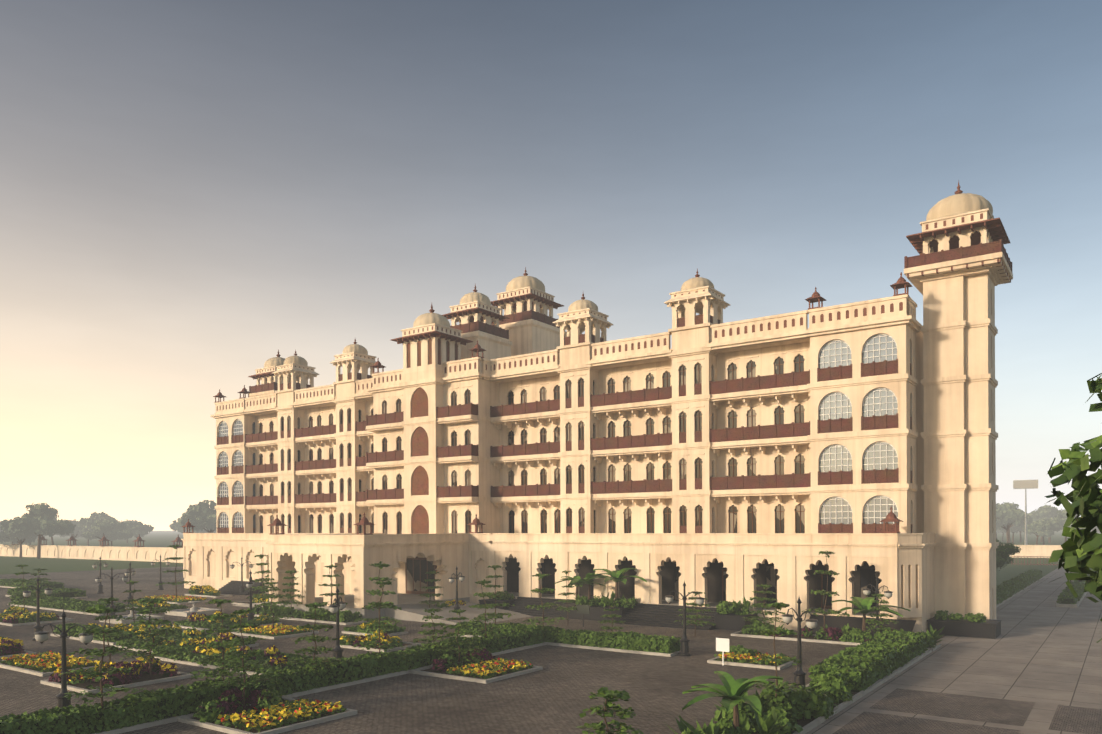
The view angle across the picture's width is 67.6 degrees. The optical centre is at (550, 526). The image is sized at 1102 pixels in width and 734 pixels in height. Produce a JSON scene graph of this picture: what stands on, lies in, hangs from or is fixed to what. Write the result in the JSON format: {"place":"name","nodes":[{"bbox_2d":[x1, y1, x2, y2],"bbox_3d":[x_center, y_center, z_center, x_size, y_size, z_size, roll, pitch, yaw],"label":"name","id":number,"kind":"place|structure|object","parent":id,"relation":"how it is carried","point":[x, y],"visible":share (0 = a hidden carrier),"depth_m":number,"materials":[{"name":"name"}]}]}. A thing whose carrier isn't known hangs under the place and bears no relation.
{"place":"outdoors","nodes":[
{"label":"outdoors","id":0,"kind":"place"},
{"bbox_2d":[1,595,930,733],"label":"bed soil","id":1,"kind":"structure","parent":0,"point":[802,722],"depth_m":39.61,"materials":[{"name":"brown soil"}]},
{"bbox_2d":[7,565,42,612],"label":"garden tree","id":2,"kind":"object","parent":1,"relation":"on","point":[21,595],"visible":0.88,"depth_m":66.74,"materials":[{"name":"green plant"}]},
{"bbox_2d":[20,568,55,596],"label":"garden tree","id":3,"kind":"object","parent":1,"relation":"on","point":[40,579],"visible":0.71,"depth_m":79.69,"materials":[{"name":"green plant"}]},
{"bbox_2d":[58,604,143,708],"bbox_3d":[-16.455,5.116,30.052,2.526,4.595,2.511,0,0,24],"label":"garden tree","id":4,"kind":"object","parent":1,"relation":"on","point":[99,609],"visible":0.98,"depth_m":29.95,"materials":[{"name":"green plant"}]},
{"bbox_2d":[83,597,132,666],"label":"garden tree","id":5,"kind":"object","parent":1,"relation":"on","point":[108,635],"visible":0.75,"depth_m":40.38,"materials":[{"name":"green plant"}]},
{"bbox_2d":[115,580,150,621],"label":"garden tree","id":6,"kind":"object","parent":1,"relation":"on","point":[132,600],"visible":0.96,"depth_m":57.08,"materials":[{"name":"green plant"}]},
{"bbox_2d":[120,598,183,677],"bbox_3d":[-19.453,5.436,40.127,2.942,3.996,3.175,2,2,-2],"label":"garden tree","id":7,"kind":"object","parent":1,"relation":"on","point":[148,623],"visible":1,"depth_m":39.93,"materials":[{"name":"green plant"}]},
{"bbox_2d":[156,544,195,596],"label":"garden tree","id":8,"kind":"object","parent":1,"relation":"on","point":[176,558],"visible":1,"depth_m":83.74,"materials":[{"name":"green plant"}]},
{"bbox_2d":[188,599,261,681],"bbox_3d":[-13.631,5.185,34.203,2.899,4.431,2.317,0,0,32],"label":"garden tree","id":9,"kind":"object","parent":1,"relation":"on","point":[210,673],"visible":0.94,"depth_m":33.83,"materials":[{"name":"green plant"}]},
{"bbox_2d":[207,608,279,710],"bbox_3d":[-12.028,5.299,32.387,2.614,4.184,2.014,0,0,6],"label":"garden tree","id":10,"kind":"object","parent":1,"relation":"on","point":[238,668],"visible":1,"depth_m":32.37,"materials":[{"name":"green plant"}]},
{"bbox_2d":[245,554,280,613],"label":"garden tree","id":11,"kind":"object","parent":1,"relation":"on","point":[261,556],"visible":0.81,"depth_m":69.57,"materials":[{"name":"green plant"}]},
{"bbox_2d":[252,582,293,628],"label":"garden tree","id":12,"kind":"object","parent":1,"relation":"on","point":[270,610],"visible":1,"depth_m":56.81,"materials":[{"name":"green plant"}]},
{"bbox_2d":[281,570,303,605],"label":"garden tree","id":13,"kind":"object","parent":1,"relation":"on","point":[287,595],"visible":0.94,"depth_m":67.60,"materials":[{"name":"green plant"}]},
{"bbox_2d":[287,602,340,668],"bbox_3d":[-10.796,5.428,37.692,2.482,3.914,2.630,0,0,-38],"label":"garden tree","id":14,"kind":"object","parent":1,"relation":"on","point":[313,636],"visible":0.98,"depth_m":37.61,"materials":[{"name":"green plant"}]},
{"bbox_2d":[318,564,346,604],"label":"garden tree","id":15,"kind":"object","parent":1,"relation":"on","point":[331,585],"visible":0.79,"depth_m":64.91,"materials":[{"name":"green plant"}]},
{"bbox_2d":[352,580,402,654],"bbox_3d":[-8.642,5.017,41.116,2.470,4.713,2.260,0,0,13],"label":"garden tree","id":16,"kind":"object","parent":1,"relation":"on","point":[377,624],"visible":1,"depth_m":40.96,"materials":[{"name":"green plant"}]},
{"bbox_2d":[353,561,402,630],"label":"garden tree","id":17,"kind":"object","parent":1,"relation":"on","point":[377,591],"visible":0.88,"depth_m":50.73,"materials":[{"name":"green plant"}]},
{"bbox_2d":[410,608,456,650],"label":"garden tree","id":18,"kind":"object","parent":1,"relation":"on","point":[434,631],"visible":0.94,"depth_m":44.12,"materials":[{"name":"green plant"}]},
{"bbox_2d":[425,570,445,605],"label":"garden tree","id":19,"kind":"object","parent":1,"relation":"on","point":[434,590],"visible":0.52,"depth_m":68.89,"materials":[{"name":"green plant"}]},
{"bbox_2d":[437,609,482,667],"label":"garden tree","id":20,"kind":"object","parent":1,"relation":"on","point":[457,634],"visible":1,"depth_m":42.49,"materials":[{"name":"green plant"}]},
{"bbox_2d":[469,579,506,637],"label":"garden tree","id":21,"kind":"object","parent":1,"relation":"on","point":[478,606],"visible":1,"depth_m":47.84,"materials":[{"name":"green plant"}]},
{"bbox_2d":[478,565,514,623],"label":"garden tree","id":22,"kind":"object","parent":1,"relation":"on","point":[494,567],"visible":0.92,"depth_m":54.82,"materials":[{"name":"green plant"}]},
{"bbox_2d":[516,573,568,626],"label":"garden tree","id":23,"kind":"object","parent":1,"relation":"on","point":[538,607],"visible":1,"depth_m":52.31,"materials":[{"name":"green plant"}]},
{"bbox_2d":[0,568,1097,733],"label":"garden planting","id":24,"kind":"object","parent":1,"relation":"on","point":[844,674],"visible":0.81,"depth_m":41.75,"materials":[{"name":"green plant"}]},
{"bbox_2d":[555,572,610,599],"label":"banana plant","id":25,"kind":"object","parent":1,"relation":"on","point":[588,582],"visible":0.65,"depth_m":65.79,"materials":[{"name":"green plant"}]},
{"bbox_2d":[561,576,605,603],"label":"banana plant","id":26,"kind":"object","parent":1,"relation":"on","point":[577,584],"visible":0.65,"depth_m":67.06,"materials":[{"name":"green plant"}]},
{"bbox_2d":[576,687,643,733],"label":"garden tree","id":27,"kind":"object","parent":1,"relation":"on","point":[610,695],"visible":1,"depth_m":20.45,"materials":[{"name":"green plant"}]},
{"bbox_2d":[596,603,624,636],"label":"garden tree","id":28,"kind":"object","parent":1,"relation":"on","point":[612,621],"visible":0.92,"depth_m":49.54,"materials":[{"name":"green plant"}]},
{"bbox_2d":[584,568,646,600],"bbox_3d":[4.870,4.807,64.400,4.248,3.098,4.752,0,0,-7],"label":"banana plant","id":29,"kind":"object","parent":1,"relation":"on","point":[616,577],"visible":0.98,"depth_m":64.78,"materials":[{"name":"green plant"}]},
{"bbox_2d":[682,671,782,728],"bbox_3d":[5.688,6.088,26.890,3.186,2.324,3.564,0,0,27],"label":"banana plant","id":30,"kind":"object","parent":1,"relation":"on","point":[732,691],"visible":1,"depth_m":27.00,"materials":[{"name":"green plant"}]},
{"bbox_2d":[744,584,784,624],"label":"garden tree","id":31,"kind":"object","parent":1,"relation":"on","point":[759,605],"visible":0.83,"depth_m":54.94,"materials":[{"name":"green plant"}]},
{"bbox_2d":[750,601,811,702],"bbox_3d":[8.229,5.033,30.437,2.787,4.507,2.415,0,0,-6],"label":"garden tree","id":32,"kind":"object","parent":1,"relation":"on","point":[778,605],"visible":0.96,"depth_m":30.26,"materials":[{"name":"green plant"}]},
{"bbox_2d":[801,551,849,633],"bbox_3d":[17.651,4.364,52.772,2.929,5.743,3.088,0,0,34],"label":"garden tree","id":33,"kind":"object","parent":1,"relation":"on","point":[831,611],"visible":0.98,"depth_m":52.71,"materials":[{"name":"green plant"}]},
{"bbox_2d":[831,597,909,631],"bbox_3d":[19.769,5.822,51.046,4.158,2.711,3.717,0,0,31],"label":"banana plant","id":34,"kind":"object","parent":1,"relation":"on","point":[863,605],"visible":0.9,"depth_m":51.43,"materials":[{"name":"green plant"}]},
{"bbox_2d":[863,593,897,631],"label":"garden tree","id":35,"kind":"object","parent":1,"relation":"on","point":[880,595],"visible":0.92,"depth_m":50.56,"materials":[{"name":"green plant"}]},
{"bbox_2d":[0,567,944,733],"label":"courtyard paving","id":36,"kind":"structure","parent":0,"point":[551,697],"depth_m":38.91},
{"bbox_2d":[22,577,52,640],"bbox_3d":[-34.122,5.402,54.736,0.720,4.305,2.580,0,0,5],"label":"lamp post","id":37,"kind":"object","parent":36,"relation":"on","point":[37,627],"visible":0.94,"depth_m":54.66,"materials":[{"name":"black metal"}]},
{"bbox_2d":[34,609,93,707],"bbox_3d":[-18.999,5.323,32.098,2.580,4.305,0.720,0,0,12],"label":"lamp post","id":38,"kind":"object","parent":36,"relation":"on","point":[41,636],"visible":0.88,"depth_m":32.02,"materials":[{"name":"black metal"}]},
{"bbox_2d":[92,557,107,593],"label":"lamp post","id":39,"kind":"object","parent":36,"relation":"on","point":[100,585],"visible":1,"depth_m":94.26,"materials":[{"name":"black metal"}]},
{"bbox_2d":[95,567,128,616],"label":"lamp post","id":40,"kind":"object","parent":36,"relation":"on","point":[124,579],"visible":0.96,"depth_m":68.71,"materials":[{"name":"black metal"}]},
{"bbox_2d":[124,563,135,603],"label":"lamp post","id":41,"kind":"object","parent":36,"relation":"on","point":[129,573],"visible":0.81,"depth_m":78.11,"materials":[{"name":"black metal"}]},
{"bbox_2d":[151,554,169,589],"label":"lamp post","id":42,"kind":"object","parent":36,"relation":"on","point":[160,587],"visible":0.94,"depth_m":99.12,"materials":[{"name":"black metal"}]},
{"bbox_2d":[230,557,252,592],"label":"lamp post","id":43,"kind":"object","parent":36,"relation":"on","point":[232,566],"visible":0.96,"depth_m":91.56,"materials":[{"name":"black metal"}]},
{"bbox_2d":[246,569,254,620],"bbox_3d":[-22.591,5.342,61.904,0.720,4.305,2.580,0,0,-15],"label":"lamp post","id":44,"kind":"object","parent":36,"relation":"on","point":[250,584],"visible":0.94,"depth_m":61.81,"materials":[{"name":"black metal"}]},
{"bbox_2d":[329,586,345,657],"bbox_3d":[-11.322,5.283,43.692,0.720,4.305,2.580,0,0,-3],"label":"lamp post","id":45,"kind":"object","parent":36,"relation":"on","point":[334,609],"visible":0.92,"depth_m":43.61,"materials":[{"name":"black metal"}]},
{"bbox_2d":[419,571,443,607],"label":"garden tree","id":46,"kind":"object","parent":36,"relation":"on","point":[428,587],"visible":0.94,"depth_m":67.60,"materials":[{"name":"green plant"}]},
{"bbox_2d":[448,566,464,609],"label":"lamp post","id":47,"kind":"object","parent":36,"relation":"on","point":[452,580],"visible":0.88,"depth_m":66.58,"materials":[{"name":"black metal"}]},
{"bbox_2d":[11,180,1010,547],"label":"roof trim","id":48,"kind":"structure","parent":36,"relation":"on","point":[995,226],"depth_m":68.15,"materials":[{"name":"brown stone"}]},
{"bbox_2d":[407,338,457,533],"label":"window panels","id":49,"kind":"object","parent":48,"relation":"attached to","point":[420,478],"visible":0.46,"depth_m":78.49,"materials":[{"name":"brown wood"}]},
{"bbox_2d":[217,239,1011,532],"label":"palace jali railings","id":50,"kind":"object","parent":48,"relation":"attached to","point":[793,429],"visible":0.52,"depth_m":68.73,"materials":[{"name":"red stone"}]},
{"bbox_2d":[0,577,1086,733],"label":"bed kerbs","id":51,"kind":"structure","parent":36,"relation":"on","point":[186,719],"depth_m":42.99,"materials":[{"name":"grey concrete"}]},
{"bbox_2d":[121,609,209,619],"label":"fountain water","id":52,"kind":"structure","parent":51,"relation":"in","point":[179,610],"depth_m":71.01,"materials":[{"name":"blue liquid"}]},
{"bbox_2d":[232,592,875,624],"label":"palace concrete floors","id":53,"kind":"structure","parent":36,"relation":"on","point":[412,607],"depth_m":66.69,"materials":[{"name":"grey concrete"}]},
{"bbox_2d":[554,570,578,624],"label":"garden tree","id":54,"kind":"object","parent":36,"relation":"on","point":[566,600],"visible":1,"depth_m":60.85,"materials":[{"name":"green plant"}]},
{"bbox_2d":[577,604,589,613],"bbox_3d":[2.354,6.038,60.238,1.100,0.650,0.060,0,0,35],"label":"sign","id":55,"kind":"object","parent":36,"relation":"on","point":[583,609],"visible":1,"depth_m":60.18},
{"bbox_2d":[217,581,1001,638],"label":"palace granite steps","id":56,"kind":"structure","parent":36,"relation":"on","point":[655,615],"depth_m":60.71,"materials":[{"name":"grey stone"}]},
{"bbox_2d":[665,580,704,655],"bbox_3d":[7.611,5.183,46.869,2.580,4.305,0.720,0,0,42],"label":"lamp post","id":57,"kind":"object","parent":36,"relation":"on","point":[684,639],"visible":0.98,"depth_m":46.77,"materials":[{"name":"black metal"}]},
{"bbox_2d":[674,591,715,636],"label":"garden tree","id":58,"kind":"object","parent":36,"relation":"on","point":[695,610],"visible":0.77,"depth_m":54.43,"materials":[{"name":"green plant"}]},
{"bbox_2d":[716,638,728,665],"bbox_3d":[9.071,6.603,43.418,0.750,1.450,0.090,0,0,35],"label":"white sign","id":59,"kind":"object","parent":36,"relation":"on","point":[722,644],"visible":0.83,"depth_m":43.39,"materials":[{"name":"white"}]},
{"bbox_2d":[782,597,817,691],"bbox_3d":[10.931,5.166,36.213,0.720,4.305,2.580,0,0,-13],"label":"lamp post","id":60,"kind":"object","parent":36,"relation":"on","point":[799,673],"visible":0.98,"depth_m":36.13,"materials":[{"name":"black metal"}]},
{"bbox_2d":[863,576,892,636],"bbox_3d":[20.214,5.117,50.957,0.720,4.305,2.580,0,0,-16],"label":"lamp post","id":61,"kind":"object","parent":36,"relation":"on","point":[887,594],"visible":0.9,"depth_m":50.88,"materials":[{"name":"black metal"}]},
{"bbox_2d":[0,530,1100,584],"bbox_3d":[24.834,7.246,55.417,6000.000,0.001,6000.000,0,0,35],"label":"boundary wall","id":62,"kind":"structure","parent":0,"point":[8,564],"depth_m":190.11,"materials":[{"name":"beige concrete"}]},
{"bbox_2d":[0,519,37,557],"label":"tree","id":63,"kind":"object","parent":62,"relation":"on","point":[6,535],"visible":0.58,"depth_m":214.98,"materials":[{"name":"green plant"}]},
{"bbox_2d":[8,503,75,558],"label":"tree","id":64,"kind":"object","parent":62,"relation":"on","point":[38,521],"visible":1,"depth_m":206.84,"materials":[{"name":"green plant"}]},
{"bbox_2d":[48,515,74,544],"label":"tree","id":65,"kind":"object","parent":62,"relation":"on","point":[55,519],"visible":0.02,"depth_m":279.54,"materials":[{"name":"green plant"}]},
{"bbox_2d":[59,519,82,544],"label":"tree","id":66,"kind":"object","parent":62,"relation":"on","point":[77,533],"visible":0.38,"depth_m":325.58,"materials":[{"name":"green plant"}]},
{"bbox_2d":[0,544,182,562],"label":"boundary wall","id":67,"kind":"structure","parent":62,"relation":"on","point":[149,554],"depth_m":199.13,"materials":[{"name":"paint"}]},
{"bbox_2d":[78,512,117,545],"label":"tree","id":68,"kind":"object","parent":62,"relation":"on","point":[85,524],"visible":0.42,"depth_m":306.34,"materials":[{"name":"green plant"}]},
{"bbox_2d":[81,521,120,545],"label":"tree","id":69,"kind":"object","parent":62,"relation":"on","point":[104,528],"visible":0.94,"depth_m":264.51,"materials":[{"name":"green plant"}]},
{"bbox_2d":[90,518,130,545],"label":"tree","id":70,"kind":"object","parent":62,"relation":"on","point":[96,521],"visible":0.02,"depth_m":278.98,"materials":[{"name":"green plant"}]},
{"bbox_2d":[92,521,132,545],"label":"tree","id":71,"kind":"object","parent":62,"relation":"on","point":[121,527],"visible":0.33,"depth_m":272.68,"materials":[{"name":"green plant"}]},
{"bbox_2d":[125,521,153,545],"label":"tree","id":72,"kind":"object","parent":62,"relation":"on","point":[137,528],"visible":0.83,"depth_m":300.99,"materials":[{"name":"green plant"}]},
{"bbox_2d":[169,512,209,531],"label":"tree","id":73,"kind":"object","parent":62,"relation":"on","point":[172,525],"visible":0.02,"depth_m":335.27,"materials":[{"name":"green plant"}]},
{"bbox_2d":[175,523,206,532],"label":"tree","id":74,"kind":"object","parent":62,"relation":"on","point":[179,528],"visible":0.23,"depth_m":316.42,"materials":[{"name":"green plant"}]},
{"bbox_2d":[178,500,216,532],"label":"tree","id":75,"kind":"object","parent":62,"relation":"on","point":[201,516],"visible":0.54,"depth_m":236.11,"materials":[{"name":"green plant"}]},
{"bbox_2d":[996,539,1020,570],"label":"bush","id":76,"kind":"object","parent":62,"relation":"on","point":[1004,552],"visible":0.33,"depth_m":92.13,"materials":[{"name":"green plant"}]},
{"bbox_2d":[997,526,1023,543],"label":"tree","id":77,"kind":"object","parent":62,"relation":"on","point":[1013,529],"visible":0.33,"depth_m":298.11,"materials":[{"name":"green plant"}]},
{"bbox_2d":[996,503,1027,542],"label":"tree","id":78,"kind":"object","parent":62,"relation":"on","point":[1008,515],"visible":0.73,"depth_m":264.21,"materials":[{"name":"green plant"}]},
{"bbox_2d":[1001,502,1032,542],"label":"tree","id":79,"kind":"object","parent":62,"relation":"on","point":[1029,520],"visible":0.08,"depth_m":287.71,"materials":[{"name":"green plant"}]},
{"bbox_2d":[1013,480,1037,544],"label":"billboard","id":80,"kind":"object","parent":62,"relation":"on","point":[1025,484],"visible":0.96,"depth_m":245.53,"materials":[{"name":"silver metal"}]},
{"bbox_2d":[1010,545,1061,557],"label":"boundary wall","id":81,"kind":"structure","parent":62,"relation":"on","point":[1038,550],"depth_m":181.11,"materials":[{"name":"paint"}]},
{"bbox_2d":[1011,556,1063,565],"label":"gate fence","id":82,"kind":"object","parent":62,"relation":"on","point":[1040,564],"visible":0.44,"depth_m":146.46,"materials":[{"name":"grey metal"}]},
{"bbox_2d":[1022,520,1053,544],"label":"tree","id":83,"kind":"object","parent":62,"relation":"on","point":[1041,528],"visible":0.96,"depth_m":253.36,"materials":[{"name":"green plant"}]},
{"bbox_2d":[1033,518,1047,544],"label":"tree","id":84,"kind":"object","parent":62,"relation":"on","point":[1042,519],"depth_m":285.44,"materials":[{"name":"green plant"}]},
{"bbox_2d":[1028,505,1058,542],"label":"tree","id":85,"kind":"object","parent":62,"relation":"on","point":[1046,511],"visible":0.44,"depth_m":326.67,"materials":[{"name":"green plant"}]},
{"bbox_2d":[1048,509,1084,542],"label":"tree","id":86,"kind":"object","parent":62,"relation":"on","point":[1057,523],"visible":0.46,"depth_m":254.44,"materials":[{"name":"green plant"}]},
{"bbox_2d":[0,0,1101,530],"label":"sky","id":87,"kind":"structure","parent":0,"point":[193,192],"materials":[{"name":"blue"}]},
{"bbox_2d":[183,208,992,617],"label":"palace pavilion masonry","id":88,"kind":"object","parent":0,"point":[707,304],"visible":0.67,"depth_m":68.94,"materials":[{"name":"beige stone"}]},
{"bbox_2d":[264,193,993,367],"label":"domes","id":89,"kind":"structure","parent":88,"relation":"on","point":[956,204],"depth_m":71.99,"materials":[{"name":"beige stone"}]},
{"bbox_2d":[181,252,1012,632],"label":"palace walls","id":90,"kind":"structure","parent":0,"point":[943,384],"depth_m":65.38,"materials":[{"name":"beige stone"}]},
{"bbox_2d":[260,356,833,608],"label":"palace doors","id":91,"kind":"structure","parent":90,"relation":"in","point":[570,513],"depth_m":71.88,"materials":[{"name":"brown wood"}]},
{"bbox_2d":[260,354,881,607],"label":"windows","id":92,"kind":"structure","parent":90,"relation":"in","point":[865,574],"depth_m":70.19,"materials":[{"name":"black glass"}]},
{"bbox_2d":[218,334,897,527],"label":"white glazing bars","id":93,"kind":"object","parent":92,"relation":"attached to","point":[823,414],"visible":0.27,"depth_m":58.46,"materials":[{"name":"white wood"}]},
{"bbox_2d":[505,556,874,607],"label":"arched openings","id":94,"kind":"object","parent":90,"relation":"in","point":[713,574],"visible":0.1,"depth_m":67.03,"materials":[{"name":"black"}]},
{"bbox_2d":[806,566,1101,733],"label":"paved walkway","id":95,"kind":"structure","parent":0,"point":[1042,651],"depth_m":42.94,"materials":[{"name":"grey concrete"}]},
{"bbox_2d":[833,688,1101,733],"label":"parking granite setts","id":96,"kind":"structure","parent":95,"relation":"on","point":[1083,720],"depth_m":31.63,"materials":[{"name":"grey stone"}]},
{"bbox_2d":[1008,558,1064,565],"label":"hedge","id":97,"kind":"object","parent":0,"point":[1019,561],"depth_m":162.75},
{"label":"road paving","id":98,"kind":"structure","parent":0,"visible":0},
{"bbox_2d":[1044,373,1101,642],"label":"broad tree","id":99,"kind":"object","parent":98,"relation":"on","point":[1079,553],"visible":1,"depth_m":10.36,"materials":[{"name":"green plant"}]}
]}

